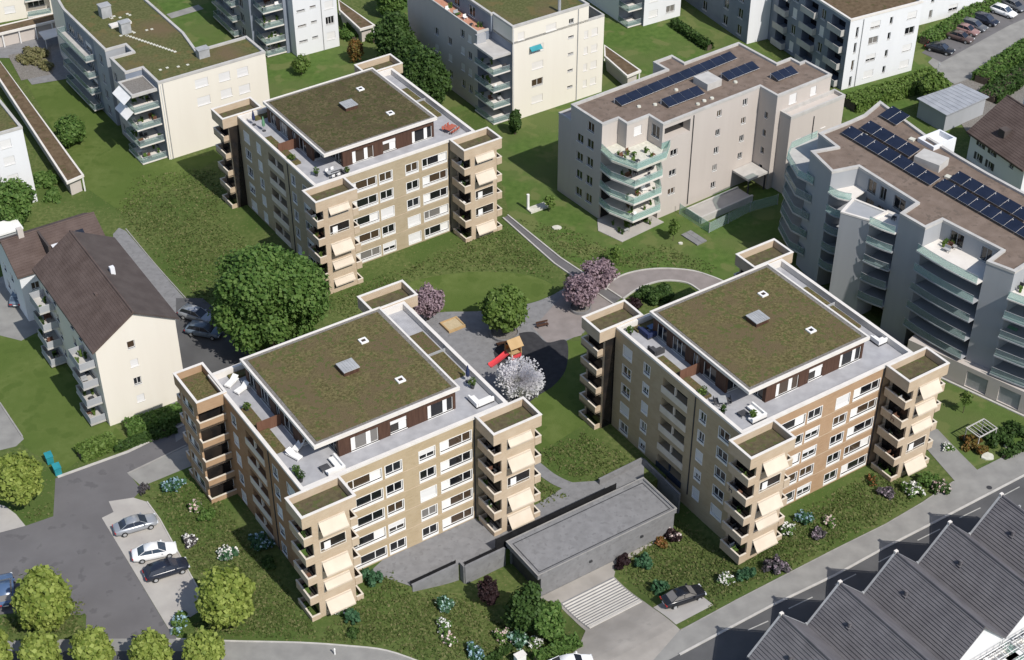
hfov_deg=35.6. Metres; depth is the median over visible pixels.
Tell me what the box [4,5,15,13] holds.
window
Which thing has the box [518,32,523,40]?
window
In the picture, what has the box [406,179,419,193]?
window
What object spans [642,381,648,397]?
window
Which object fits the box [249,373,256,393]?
window
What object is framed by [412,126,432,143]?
window
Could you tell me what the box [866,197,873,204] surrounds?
window
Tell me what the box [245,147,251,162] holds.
window
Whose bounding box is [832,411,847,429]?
window
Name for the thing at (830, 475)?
window
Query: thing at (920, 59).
lawn
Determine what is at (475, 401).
corner sofa
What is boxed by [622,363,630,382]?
window
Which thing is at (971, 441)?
shrub
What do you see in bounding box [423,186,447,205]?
window
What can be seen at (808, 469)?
window
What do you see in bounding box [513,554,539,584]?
garage door
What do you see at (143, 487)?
shrub
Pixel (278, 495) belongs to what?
window
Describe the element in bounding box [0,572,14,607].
parked car
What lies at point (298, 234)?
window
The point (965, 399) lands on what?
sapling
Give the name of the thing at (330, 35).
window
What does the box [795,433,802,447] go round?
window
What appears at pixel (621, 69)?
long shed
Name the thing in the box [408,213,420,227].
window
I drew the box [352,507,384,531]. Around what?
window
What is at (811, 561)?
kerb
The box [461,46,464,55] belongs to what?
window
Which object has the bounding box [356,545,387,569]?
window
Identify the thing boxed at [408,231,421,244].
window
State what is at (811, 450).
window
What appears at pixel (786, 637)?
terrace house
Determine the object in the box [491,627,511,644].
flowering shrub
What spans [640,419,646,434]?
window
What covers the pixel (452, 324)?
sandpit
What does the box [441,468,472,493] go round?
window
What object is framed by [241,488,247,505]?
window
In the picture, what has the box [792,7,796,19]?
window
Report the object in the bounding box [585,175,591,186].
window
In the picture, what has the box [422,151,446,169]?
window
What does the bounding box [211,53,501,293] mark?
apartment block
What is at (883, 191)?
window
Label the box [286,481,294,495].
window
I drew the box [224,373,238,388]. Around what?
sun lounger
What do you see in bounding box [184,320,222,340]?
parked car
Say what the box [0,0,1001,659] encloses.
ground
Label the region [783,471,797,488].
window
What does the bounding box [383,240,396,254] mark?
window
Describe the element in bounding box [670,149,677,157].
window
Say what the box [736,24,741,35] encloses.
window
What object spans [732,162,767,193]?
entrance canopy
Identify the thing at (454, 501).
window
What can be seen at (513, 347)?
play tower
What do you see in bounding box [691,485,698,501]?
window
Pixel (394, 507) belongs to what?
window
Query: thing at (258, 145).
window
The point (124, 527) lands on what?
parked car
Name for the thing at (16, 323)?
driveway
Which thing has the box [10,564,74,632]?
lime tree
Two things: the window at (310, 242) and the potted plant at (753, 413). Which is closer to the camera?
the potted plant at (753, 413)
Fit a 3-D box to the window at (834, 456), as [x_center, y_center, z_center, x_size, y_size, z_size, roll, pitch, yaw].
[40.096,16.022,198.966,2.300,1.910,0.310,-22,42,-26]
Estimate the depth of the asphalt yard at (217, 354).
223.71 m
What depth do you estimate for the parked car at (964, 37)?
297.78 m
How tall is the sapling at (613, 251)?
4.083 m
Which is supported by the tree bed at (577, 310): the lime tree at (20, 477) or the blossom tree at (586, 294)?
the blossom tree at (586, 294)
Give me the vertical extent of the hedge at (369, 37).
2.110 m
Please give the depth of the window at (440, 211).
243.91 m
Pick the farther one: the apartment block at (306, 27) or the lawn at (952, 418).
the apartment block at (306, 27)
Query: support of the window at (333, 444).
in the apartment block at (373, 396)
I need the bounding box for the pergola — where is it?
[964,418,997,443]
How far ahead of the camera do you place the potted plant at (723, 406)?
187.94 m
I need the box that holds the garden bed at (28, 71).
[8,46,52,79]
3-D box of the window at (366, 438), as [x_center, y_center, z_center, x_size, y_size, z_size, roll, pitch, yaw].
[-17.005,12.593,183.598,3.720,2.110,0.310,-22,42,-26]
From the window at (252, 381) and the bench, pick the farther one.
the bench
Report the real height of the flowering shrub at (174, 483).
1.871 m
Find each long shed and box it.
[0,13,55,46]
[0,61,85,194]
[338,0,374,41]
[604,45,640,84]
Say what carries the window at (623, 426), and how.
in the apartment block at (809, 367)
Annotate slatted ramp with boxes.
[561,577,642,628]
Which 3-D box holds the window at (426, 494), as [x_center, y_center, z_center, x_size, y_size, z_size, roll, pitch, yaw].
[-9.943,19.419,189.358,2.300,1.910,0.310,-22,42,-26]
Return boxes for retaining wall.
[411,563,458,591]
[460,547,505,583]
[598,457,642,484]
[642,459,680,513]
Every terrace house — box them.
[747,611,844,659]
[807,579,938,659]
[864,549,1023,659]
[918,520,1023,659]
[970,492,1023,576]
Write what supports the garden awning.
on the asphalt yard at (60, 71)
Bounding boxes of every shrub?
[15,46,49,65]
[32,169,59,189]
[36,58,53,71]
[42,186,61,203]
[138,482,149,495]
[160,476,186,492]
[170,610,189,635]
[182,533,197,548]
[188,499,203,512]
[197,507,215,521]
[216,544,238,560]
[248,531,275,551]
[261,555,276,569]
[335,608,347,616]
[344,608,360,624]
[347,626,359,639]
[360,567,383,586]
[435,595,455,613]
[436,617,451,634]
[440,630,457,646]
[467,640,484,659]
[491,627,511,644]
[506,628,528,650]
[528,635,543,649]
[614,552,630,569]
[626,297,642,310]
[633,282,674,305]
[634,551,652,569]
[650,579,670,594]
[654,536,667,548]
[663,527,682,541]
[717,571,735,585]
[736,566,756,581]
[761,553,791,574]
[778,521,795,536]
[794,509,813,524]
[811,526,826,540]
[822,514,835,528]
[866,473,877,485]
[876,486,893,499]
[900,480,925,499]
[916,471,939,489]
[930,478,951,494]
[941,443,955,450]
[959,433,988,454]
[983,426,1014,448]
[1005,420,1023,437]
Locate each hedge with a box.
[73,431,118,462]
[113,422,177,452]
[122,402,182,436]
[339,26,358,41]
[342,22,374,43]
[483,642,513,659]
[532,631,582,659]
[669,17,714,50]
[843,66,943,113]
[917,0,1001,44]
[971,38,1023,84]
[978,60,1023,103]
[999,441,1023,459]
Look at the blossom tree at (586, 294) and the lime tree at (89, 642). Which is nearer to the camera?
the lime tree at (89, 642)
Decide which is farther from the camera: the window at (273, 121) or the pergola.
the window at (273, 121)
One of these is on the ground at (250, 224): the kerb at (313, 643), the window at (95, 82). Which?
the kerb at (313, 643)
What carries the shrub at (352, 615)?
on the ground at (250, 224)
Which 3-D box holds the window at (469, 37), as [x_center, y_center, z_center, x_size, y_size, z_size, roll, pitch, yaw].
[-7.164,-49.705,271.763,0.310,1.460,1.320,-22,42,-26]
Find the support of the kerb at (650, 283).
on the ground at (250, 224)
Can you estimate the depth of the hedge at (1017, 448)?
205.40 m
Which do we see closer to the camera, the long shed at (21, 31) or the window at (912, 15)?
the window at (912, 15)
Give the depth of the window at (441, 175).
240.13 m
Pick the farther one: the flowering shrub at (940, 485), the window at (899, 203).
the window at (899, 203)
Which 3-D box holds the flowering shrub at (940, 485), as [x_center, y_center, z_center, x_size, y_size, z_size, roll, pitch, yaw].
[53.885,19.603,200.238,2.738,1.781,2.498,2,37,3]
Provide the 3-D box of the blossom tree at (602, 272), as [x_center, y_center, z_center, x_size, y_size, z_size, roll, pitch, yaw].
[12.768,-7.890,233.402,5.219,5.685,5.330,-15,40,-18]
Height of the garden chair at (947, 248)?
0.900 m
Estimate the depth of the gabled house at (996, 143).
258.28 m
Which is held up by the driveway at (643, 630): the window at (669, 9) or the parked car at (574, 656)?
the parked car at (574, 656)
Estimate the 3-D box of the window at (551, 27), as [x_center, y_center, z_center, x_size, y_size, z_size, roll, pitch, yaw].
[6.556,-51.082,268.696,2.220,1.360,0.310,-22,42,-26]
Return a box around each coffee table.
[319,463,330,472]
[737,409,748,418]
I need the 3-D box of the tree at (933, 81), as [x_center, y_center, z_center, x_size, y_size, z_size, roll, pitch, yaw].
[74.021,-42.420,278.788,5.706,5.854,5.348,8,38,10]
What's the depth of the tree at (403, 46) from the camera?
278.18 m
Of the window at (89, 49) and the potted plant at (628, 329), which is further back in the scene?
the window at (89, 49)
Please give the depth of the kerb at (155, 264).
240.28 m
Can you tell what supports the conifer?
on the lawn at (528, 152)
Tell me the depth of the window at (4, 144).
246.12 m
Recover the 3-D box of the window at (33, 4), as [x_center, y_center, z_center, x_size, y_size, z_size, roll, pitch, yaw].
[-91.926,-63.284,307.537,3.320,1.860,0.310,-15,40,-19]
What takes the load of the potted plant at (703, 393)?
on the apartment block at (809, 367)
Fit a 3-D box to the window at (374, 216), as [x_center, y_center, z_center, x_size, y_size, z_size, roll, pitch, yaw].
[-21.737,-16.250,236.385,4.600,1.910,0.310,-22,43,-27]
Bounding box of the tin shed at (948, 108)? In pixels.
[917,83,988,131]
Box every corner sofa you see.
[325,453,345,475]
[331,169,346,177]
[468,395,493,408]
[637,326,657,339]
[647,345,664,356]
[747,402,766,424]
[869,335,887,346]
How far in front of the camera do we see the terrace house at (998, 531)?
184.43 m
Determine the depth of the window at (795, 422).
190.19 m
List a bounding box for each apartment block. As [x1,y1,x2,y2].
[0,0,52,22]
[0,99,37,202]
[51,0,269,164]
[173,279,541,621]
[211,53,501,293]
[212,0,339,56]
[407,0,604,124]
[557,42,845,241]
[579,238,949,564]
[587,0,680,27]
[685,0,985,89]
[778,101,1023,416]
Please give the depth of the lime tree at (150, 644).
173.40 m
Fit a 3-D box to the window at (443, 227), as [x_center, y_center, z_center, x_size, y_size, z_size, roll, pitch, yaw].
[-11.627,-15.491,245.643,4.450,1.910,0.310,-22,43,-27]
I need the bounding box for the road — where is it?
[12,651,220,659]
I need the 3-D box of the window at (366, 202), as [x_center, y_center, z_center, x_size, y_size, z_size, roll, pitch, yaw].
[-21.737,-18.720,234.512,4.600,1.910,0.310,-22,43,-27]
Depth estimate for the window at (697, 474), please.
196.56 m
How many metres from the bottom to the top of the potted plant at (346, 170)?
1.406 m
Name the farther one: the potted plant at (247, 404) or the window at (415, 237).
the window at (415, 237)
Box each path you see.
[167,5,202,17]
[504,216,620,302]
[534,463,570,487]
[608,269,720,297]
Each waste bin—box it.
[43,451,53,464]
[51,462,61,475]
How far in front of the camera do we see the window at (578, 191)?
252.26 m
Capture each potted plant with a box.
[242,402,250,410]
[286,153,296,161]
[292,465,300,475]
[295,470,305,482]
[301,549,307,556]
[313,167,319,176]
[343,166,349,172]
[468,377,475,388]
[626,325,633,335]
[697,385,708,396]
[720,404,726,413]
[749,409,757,417]
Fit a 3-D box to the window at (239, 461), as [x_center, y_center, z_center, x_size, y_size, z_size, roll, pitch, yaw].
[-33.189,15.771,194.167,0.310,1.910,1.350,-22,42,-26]
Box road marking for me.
[748,487,1018,629]
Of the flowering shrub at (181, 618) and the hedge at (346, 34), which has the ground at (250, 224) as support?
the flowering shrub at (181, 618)
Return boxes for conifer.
[508,108,521,133]
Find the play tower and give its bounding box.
[488,336,523,367]
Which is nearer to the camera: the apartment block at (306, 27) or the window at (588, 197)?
the window at (588, 197)
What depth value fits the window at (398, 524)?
189.31 m
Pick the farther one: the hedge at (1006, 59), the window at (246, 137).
the hedge at (1006, 59)
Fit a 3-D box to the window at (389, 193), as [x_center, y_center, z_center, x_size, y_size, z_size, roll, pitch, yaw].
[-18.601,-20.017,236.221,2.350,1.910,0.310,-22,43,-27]
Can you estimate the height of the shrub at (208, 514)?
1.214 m
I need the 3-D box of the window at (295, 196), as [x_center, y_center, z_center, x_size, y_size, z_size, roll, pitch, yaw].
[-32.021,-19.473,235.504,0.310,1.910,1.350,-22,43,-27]
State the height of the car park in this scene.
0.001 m
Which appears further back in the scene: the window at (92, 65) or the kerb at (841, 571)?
the window at (92, 65)
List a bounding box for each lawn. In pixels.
[0,334,125,470]
[25,78,220,211]
[156,0,239,46]
[265,5,474,113]
[407,272,553,312]
[485,64,796,279]
[530,341,592,451]
[600,6,772,79]
[840,49,936,120]
[923,11,988,49]
[933,379,1023,465]
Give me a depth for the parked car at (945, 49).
294.09 m
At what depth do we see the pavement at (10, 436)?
209.21 m
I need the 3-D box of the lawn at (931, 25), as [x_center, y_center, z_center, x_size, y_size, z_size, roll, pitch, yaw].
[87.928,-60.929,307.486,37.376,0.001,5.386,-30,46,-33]
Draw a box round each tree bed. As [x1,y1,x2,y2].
[490,328,518,341]
[569,301,590,314]
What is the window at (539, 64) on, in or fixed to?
in the apartment block at (549, 53)
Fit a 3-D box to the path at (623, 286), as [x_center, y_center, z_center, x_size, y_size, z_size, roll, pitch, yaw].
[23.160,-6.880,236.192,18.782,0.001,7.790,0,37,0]
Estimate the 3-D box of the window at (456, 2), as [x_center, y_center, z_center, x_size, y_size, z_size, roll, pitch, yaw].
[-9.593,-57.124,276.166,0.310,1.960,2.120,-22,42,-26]
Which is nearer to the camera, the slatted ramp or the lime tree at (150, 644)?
the lime tree at (150, 644)
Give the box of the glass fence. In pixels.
[679,194,778,232]
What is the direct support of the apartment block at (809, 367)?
on the ground at (250, 224)
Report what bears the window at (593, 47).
in the apartment block at (549, 53)
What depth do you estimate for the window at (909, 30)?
283.70 m
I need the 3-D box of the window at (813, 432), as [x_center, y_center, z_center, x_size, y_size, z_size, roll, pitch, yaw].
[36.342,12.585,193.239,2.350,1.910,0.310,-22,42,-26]
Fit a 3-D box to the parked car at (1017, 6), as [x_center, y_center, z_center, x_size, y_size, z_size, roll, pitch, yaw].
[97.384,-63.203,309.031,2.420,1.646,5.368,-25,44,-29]
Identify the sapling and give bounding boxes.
[543,195,555,211]
[609,244,620,262]
[668,217,680,236]
[959,391,972,411]
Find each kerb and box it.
[0,402,22,436]
[57,423,183,477]
[126,229,185,297]
[127,445,186,473]
[147,501,198,591]
[176,638,415,659]
[502,217,613,303]
[507,214,621,297]
[605,268,723,289]
[622,279,699,299]
[679,474,1023,654]
[680,481,953,630]
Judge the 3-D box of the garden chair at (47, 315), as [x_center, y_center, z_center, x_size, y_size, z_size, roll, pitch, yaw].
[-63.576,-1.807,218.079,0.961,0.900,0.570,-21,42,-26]
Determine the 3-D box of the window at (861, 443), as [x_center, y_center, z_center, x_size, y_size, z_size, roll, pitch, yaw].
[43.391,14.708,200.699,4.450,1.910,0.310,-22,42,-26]
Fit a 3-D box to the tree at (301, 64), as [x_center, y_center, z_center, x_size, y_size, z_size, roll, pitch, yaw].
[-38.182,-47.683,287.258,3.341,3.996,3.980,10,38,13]
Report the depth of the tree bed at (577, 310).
230.56 m
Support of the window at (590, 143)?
in the apartment block at (704, 126)
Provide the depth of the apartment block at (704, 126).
249.14 m
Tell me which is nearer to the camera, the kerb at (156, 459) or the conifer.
the kerb at (156, 459)
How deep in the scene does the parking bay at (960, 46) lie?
299.66 m
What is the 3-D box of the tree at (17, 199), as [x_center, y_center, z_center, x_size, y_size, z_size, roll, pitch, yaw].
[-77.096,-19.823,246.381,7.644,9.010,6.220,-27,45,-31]
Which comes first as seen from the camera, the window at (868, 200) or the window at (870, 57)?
the window at (868, 200)
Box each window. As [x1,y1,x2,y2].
[0,139,11,149]
[3,155,15,166]
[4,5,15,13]
[7,173,18,181]
[27,0,45,8]
[31,281,39,290]
[68,24,74,37]
[77,32,83,46]
[85,40,92,55]
[90,62,95,72]
[93,78,98,88]
[95,94,101,104]
[127,340,135,349]
[130,358,138,367]
[133,376,141,385]
[136,393,144,402]
[195,77,207,88]
[197,95,210,106]
[218,71,229,82]
[221,88,232,98]
[231,413,236,428]
[233,431,239,448]
[236,451,242,468]
[237,66,248,77]
[239,83,250,94]
[239,470,244,486]
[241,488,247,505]
[243,130,249,144]
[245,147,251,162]
[247,165,253,179]
[249,182,255,196]
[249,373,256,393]
[251,198,257,213]
[256,142,260,154]
[258,159,262,172]
[260,177,264,189]
[260,387,270,410]
[262,194,266,206]
[264,211,268,223]
[270,112,276,128]
[272,464,278,481]
[274,483,280,500]
[277,503,283,520]
[279,121,287,138]
[279,522,285,539]
[281,541,287,557]
[283,415,293,437]
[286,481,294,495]
[290,173,295,187]
[292,191,297,205]
[294,209,298,222]
[296,227,300,239]
[297,243,301,254]
[298,137,306,155]
[304,202,310,210]
[306,220,311,228]
[307,237,313,245]
[314,149,323,160]
[324,0,333,9]
[326,16,333,24]
[327,31,335,40]
[328,441,336,454]
[331,153,340,164]
[346,468,382,491]
[351,428,379,451]
[352,145,373,163]
[352,175,376,192]
[352,488,383,512]
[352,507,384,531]
[353,193,378,210]
[354,211,379,227]
[354,526,386,550]
[355,228,380,245]
[356,245,381,262]
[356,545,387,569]
[379,170,392,184]
[380,188,393,202]
[381,205,394,220]
[382,223,395,237]
[383,138,396,152]
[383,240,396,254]
[384,459,402,478]
[386,479,403,498]
[387,499,404,517]
[388,518,405,536]
[389,537,406,554]
[390,416,407,434]
[405,161,418,175]
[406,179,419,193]
[407,196,419,210]
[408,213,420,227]
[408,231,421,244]
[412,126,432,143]
[418,445,435,463]
[419,465,436,483]
[420,484,436,502]
[421,503,437,521]
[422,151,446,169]
[422,169,447,187]
[422,522,438,540]
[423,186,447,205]
[424,203,448,222]
[424,220,448,238]
[427,397,453,419]
[439,429,471,454]
[440,449,471,474]
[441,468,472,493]
[442,488,472,512]
[442,506,473,530]
[453,0,459,7]
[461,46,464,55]
[467,34,471,43]
[468,5,474,18]
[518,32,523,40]
[531,77,541,87]
[532,60,542,70]
[532,94,542,103]
[546,22,556,32]
[575,169,581,180]
[575,186,581,197]
[576,133,582,144]
[576,151,582,163]
[584,30,588,38]
[584,192,591,204]
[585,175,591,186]
[586,138,593,150]
[587,121,593,133]
[587,156,592,168]
[590,60,596,68]
[590,77,595,85]
[591,27,597,36]
[591,44,596,52]
[619,419,627,437]
[620,401,628,419]
[621,382,629,400]
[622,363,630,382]
[623,344,631,362]
[633,125,641,136]
[638,437,645,453]
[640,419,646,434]
[641,400,647,416]
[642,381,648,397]
[643,362,650,378]
[649,9,656,17]
[651,124,659,139]
[656,324,666,344]
[666,5,673,13]
[667,187,673,195]
[668,169,675,177]
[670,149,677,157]
[671,336,685,359]
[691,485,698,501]
[693,353,699,364]
[693,467,700,483]
[695,448,702,465]
[697,429,704,446]
[698,410,706,426]
[702,362,715,384]
[703,0,706,11]
[710,502,721,522]
[712,484,723,504]
[714,465,725,485]
[716,446,727,466]
[718,426,729,445]
[722,15,727,25]
[724,0,728,10]
[727,379,738,392]
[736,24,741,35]
[737,8,742,19]
[753,389,762,400]
[775,375,798,398]
[782,413,805,431]
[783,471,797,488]
[785,490,794,503]
[786,452,800,469]
[788,41,793,52]
[789,92,796,104]
[790,24,795,35]
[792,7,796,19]
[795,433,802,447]
[795,482,810,499]
[798,463,813,480]
[801,444,816,461]
[804,425,819,442]
[807,405,822,423]
[808,364,822,381]
[810,86,815,96]
[816,42,821,53]
[818,25,823,37]
[821,9,825,20]
[823,468,837,485]
[825,450,840,467]
[829,431,843,448]
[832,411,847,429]
[835,392,850,409]
[839,346,860,368]
[840,454,866,476]
[843,435,870,458]
[846,416,873,439]
[849,397,877,420]
[852,378,880,401]
[863,69,872,78]
[865,53,874,62]
[866,179,876,195]
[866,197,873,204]
[868,36,877,44]
[870,20,879,29]
[879,186,886,201]
[892,195,905,211]
[899,59,908,68]
[901,43,911,52]
[904,26,913,35]
[907,10,916,19]
[948,3,957,11]
[949,230,963,248]
[965,372,987,393]
[975,153,980,162]
[979,246,991,261]
[986,161,991,170]
[997,386,1020,408]
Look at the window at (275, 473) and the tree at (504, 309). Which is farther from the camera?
the tree at (504, 309)
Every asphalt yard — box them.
[0,36,73,84]
[176,298,255,402]
[952,78,1023,137]
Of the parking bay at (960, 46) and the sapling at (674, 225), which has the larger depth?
the parking bay at (960, 46)
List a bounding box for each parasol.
[252,110,255,125]
[262,116,265,131]
[465,365,469,382]
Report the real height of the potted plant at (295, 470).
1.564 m
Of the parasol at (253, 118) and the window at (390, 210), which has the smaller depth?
the window at (390, 210)
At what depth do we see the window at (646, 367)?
198.29 m
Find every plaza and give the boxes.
[373,464,643,585]
[419,288,584,401]
[534,294,610,341]
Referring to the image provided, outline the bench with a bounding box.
[536,319,548,328]
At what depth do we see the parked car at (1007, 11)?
306.26 m
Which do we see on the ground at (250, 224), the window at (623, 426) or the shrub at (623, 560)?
the shrub at (623, 560)
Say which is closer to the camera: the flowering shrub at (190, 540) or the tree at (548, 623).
the tree at (548, 623)
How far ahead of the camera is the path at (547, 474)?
202.40 m
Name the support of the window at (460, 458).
in the apartment block at (373, 396)
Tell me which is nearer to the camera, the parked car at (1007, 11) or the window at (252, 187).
the window at (252, 187)
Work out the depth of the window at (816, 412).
191.54 m
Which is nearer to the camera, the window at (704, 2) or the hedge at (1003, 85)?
the hedge at (1003, 85)
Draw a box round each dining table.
[326,168,338,178]
[444,124,456,134]
[717,395,726,406]
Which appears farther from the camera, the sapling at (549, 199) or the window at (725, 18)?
the window at (725, 18)
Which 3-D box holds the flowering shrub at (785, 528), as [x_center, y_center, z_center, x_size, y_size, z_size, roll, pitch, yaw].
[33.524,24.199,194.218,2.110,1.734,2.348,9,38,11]
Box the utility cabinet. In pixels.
[513,650,526,659]
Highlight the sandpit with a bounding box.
[440,316,465,333]
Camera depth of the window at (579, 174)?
250.36 m
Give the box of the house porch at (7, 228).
[0,219,22,238]
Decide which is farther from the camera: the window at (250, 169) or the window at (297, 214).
the window at (250, 169)
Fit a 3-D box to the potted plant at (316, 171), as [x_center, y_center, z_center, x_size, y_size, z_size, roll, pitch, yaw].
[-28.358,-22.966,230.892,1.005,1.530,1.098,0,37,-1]
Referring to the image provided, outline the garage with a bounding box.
[506,477,676,595]
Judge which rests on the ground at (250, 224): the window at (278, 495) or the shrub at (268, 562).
the shrub at (268, 562)
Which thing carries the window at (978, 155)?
in the gabled house at (996, 143)
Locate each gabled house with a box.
[0,212,104,320]
[29,230,182,425]
[966,94,1023,190]
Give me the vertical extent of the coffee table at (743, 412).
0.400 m
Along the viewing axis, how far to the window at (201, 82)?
260.53 m
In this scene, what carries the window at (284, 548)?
in the apartment block at (373, 396)
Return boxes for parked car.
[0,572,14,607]
[9,291,19,305]
[112,512,157,536]
[131,540,177,563]
[142,556,189,582]
[177,303,211,321]
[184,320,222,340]
[549,651,592,659]
[659,583,706,608]
[925,41,954,55]
[946,29,974,43]
[956,22,980,36]
[962,16,987,31]
[974,11,999,26]
[989,2,1017,18]
[1001,0,1023,12]
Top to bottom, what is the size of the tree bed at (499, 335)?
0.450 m
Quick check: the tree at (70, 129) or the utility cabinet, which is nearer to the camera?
the utility cabinet
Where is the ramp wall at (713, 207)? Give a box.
[685,186,752,223]
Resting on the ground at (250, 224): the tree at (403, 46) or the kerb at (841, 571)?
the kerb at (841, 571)
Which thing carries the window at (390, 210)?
in the apartment block at (374, 125)
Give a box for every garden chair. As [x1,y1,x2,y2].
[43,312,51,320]
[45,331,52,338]
[80,375,87,381]
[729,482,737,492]
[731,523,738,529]
[943,244,951,252]
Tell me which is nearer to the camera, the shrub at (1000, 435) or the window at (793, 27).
the shrub at (1000, 435)
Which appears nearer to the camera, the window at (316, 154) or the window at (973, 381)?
the window at (973, 381)
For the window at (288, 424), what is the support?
in the apartment block at (373, 396)
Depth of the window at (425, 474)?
187.60 m
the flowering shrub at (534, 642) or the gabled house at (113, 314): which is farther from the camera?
the gabled house at (113, 314)
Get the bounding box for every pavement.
[0,405,23,449]
[0,505,24,531]
[7,639,410,659]
[128,446,191,483]
[654,429,1023,659]
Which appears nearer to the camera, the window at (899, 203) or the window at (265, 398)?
the window at (265, 398)
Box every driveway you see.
[0,276,39,340]
[113,228,185,441]
[541,540,679,659]
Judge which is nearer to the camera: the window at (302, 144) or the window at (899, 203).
the window at (899, 203)
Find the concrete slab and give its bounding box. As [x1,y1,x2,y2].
[681,230,706,245]
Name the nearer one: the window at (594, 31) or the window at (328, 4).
the window at (594, 31)
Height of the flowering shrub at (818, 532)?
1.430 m
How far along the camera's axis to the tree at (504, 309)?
221.74 m
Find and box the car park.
[0,434,187,638]
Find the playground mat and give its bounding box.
[493,332,567,401]
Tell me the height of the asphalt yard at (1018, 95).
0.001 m
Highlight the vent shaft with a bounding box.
[526,194,548,213]
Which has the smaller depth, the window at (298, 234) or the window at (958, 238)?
the window at (958, 238)
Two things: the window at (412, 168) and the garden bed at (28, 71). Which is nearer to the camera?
the window at (412, 168)
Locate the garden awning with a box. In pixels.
[39,28,56,47]
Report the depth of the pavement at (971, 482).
193.40 m
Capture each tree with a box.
[0,177,36,225]
[0,450,43,505]
[0,629,13,659]
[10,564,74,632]
[15,628,62,659]
[53,113,86,147]
[67,624,115,659]
[126,627,174,659]
[181,625,225,659]
[194,563,255,630]
[207,242,332,354]
[290,53,310,73]
[346,38,363,62]
[372,10,416,56]
[374,0,407,14]
[393,35,423,68]
[401,44,452,104]
[412,281,444,319]
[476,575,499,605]
[478,283,529,332]
[494,355,545,399]
[500,580,545,632]
[532,599,565,642]
[562,273,599,307]
[579,257,619,289]
[919,70,951,95]
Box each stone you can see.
[552,225,561,229]
[981,452,993,459]
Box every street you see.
[669,477,1023,659]
[928,19,1023,83]
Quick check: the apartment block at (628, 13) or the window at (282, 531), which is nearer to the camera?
the window at (282, 531)
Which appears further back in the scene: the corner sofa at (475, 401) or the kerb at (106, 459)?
the kerb at (106, 459)
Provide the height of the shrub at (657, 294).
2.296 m
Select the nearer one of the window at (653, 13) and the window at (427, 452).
the window at (427, 452)
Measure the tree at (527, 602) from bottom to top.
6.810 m
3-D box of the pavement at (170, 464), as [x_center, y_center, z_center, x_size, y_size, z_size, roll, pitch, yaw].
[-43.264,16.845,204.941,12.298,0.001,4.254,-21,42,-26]
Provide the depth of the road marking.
190.84 m
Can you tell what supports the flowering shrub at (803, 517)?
on the ground at (250, 224)
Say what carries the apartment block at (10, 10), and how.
on the ground at (250, 224)
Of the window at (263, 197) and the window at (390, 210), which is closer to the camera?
the window at (390, 210)
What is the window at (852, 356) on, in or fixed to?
in the apartment block at (809, 367)
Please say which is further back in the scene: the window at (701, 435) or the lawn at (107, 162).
the lawn at (107, 162)
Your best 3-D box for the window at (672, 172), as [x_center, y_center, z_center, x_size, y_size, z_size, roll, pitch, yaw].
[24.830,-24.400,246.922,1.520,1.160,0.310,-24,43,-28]
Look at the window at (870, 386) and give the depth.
195.22 m
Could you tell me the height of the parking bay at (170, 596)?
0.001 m
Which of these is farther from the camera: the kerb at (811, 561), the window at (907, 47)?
the window at (907, 47)
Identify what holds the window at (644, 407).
in the apartment block at (809, 367)
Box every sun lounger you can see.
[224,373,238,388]
[233,380,249,394]
[285,447,302,461]
[292,439,305,452]
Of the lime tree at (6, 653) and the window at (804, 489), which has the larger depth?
the window at (804, 489)
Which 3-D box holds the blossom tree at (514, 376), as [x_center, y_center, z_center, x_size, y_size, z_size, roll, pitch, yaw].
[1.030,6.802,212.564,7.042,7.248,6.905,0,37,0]
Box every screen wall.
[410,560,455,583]
[464,547,494,564]
[495,483,616,550]
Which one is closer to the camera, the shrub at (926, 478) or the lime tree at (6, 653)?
the lime tree at (6, 653)
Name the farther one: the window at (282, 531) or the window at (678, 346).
the window at (678, 346)
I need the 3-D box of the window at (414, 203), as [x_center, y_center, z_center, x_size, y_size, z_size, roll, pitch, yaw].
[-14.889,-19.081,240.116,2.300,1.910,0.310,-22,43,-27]
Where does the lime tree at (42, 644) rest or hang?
on the ground at (250, 224)
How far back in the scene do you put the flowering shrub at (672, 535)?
196.37 m
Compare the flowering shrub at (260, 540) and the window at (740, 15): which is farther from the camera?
the window at (740, 15)
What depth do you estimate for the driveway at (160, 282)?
238.70 m
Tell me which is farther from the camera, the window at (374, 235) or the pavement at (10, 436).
the window at (374, 235)
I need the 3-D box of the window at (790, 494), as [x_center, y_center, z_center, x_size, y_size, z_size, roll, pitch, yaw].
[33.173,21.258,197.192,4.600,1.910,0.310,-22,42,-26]
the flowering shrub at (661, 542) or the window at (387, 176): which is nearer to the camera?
the flowering shrub at (661, 542)
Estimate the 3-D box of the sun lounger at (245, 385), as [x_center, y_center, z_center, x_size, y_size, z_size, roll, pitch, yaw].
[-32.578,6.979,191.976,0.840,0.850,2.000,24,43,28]
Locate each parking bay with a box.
[102,498,198,629]
[653,597,712,623]
[922,0,1023,61]
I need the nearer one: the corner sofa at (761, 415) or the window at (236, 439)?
the corner sofa at (761, 415)

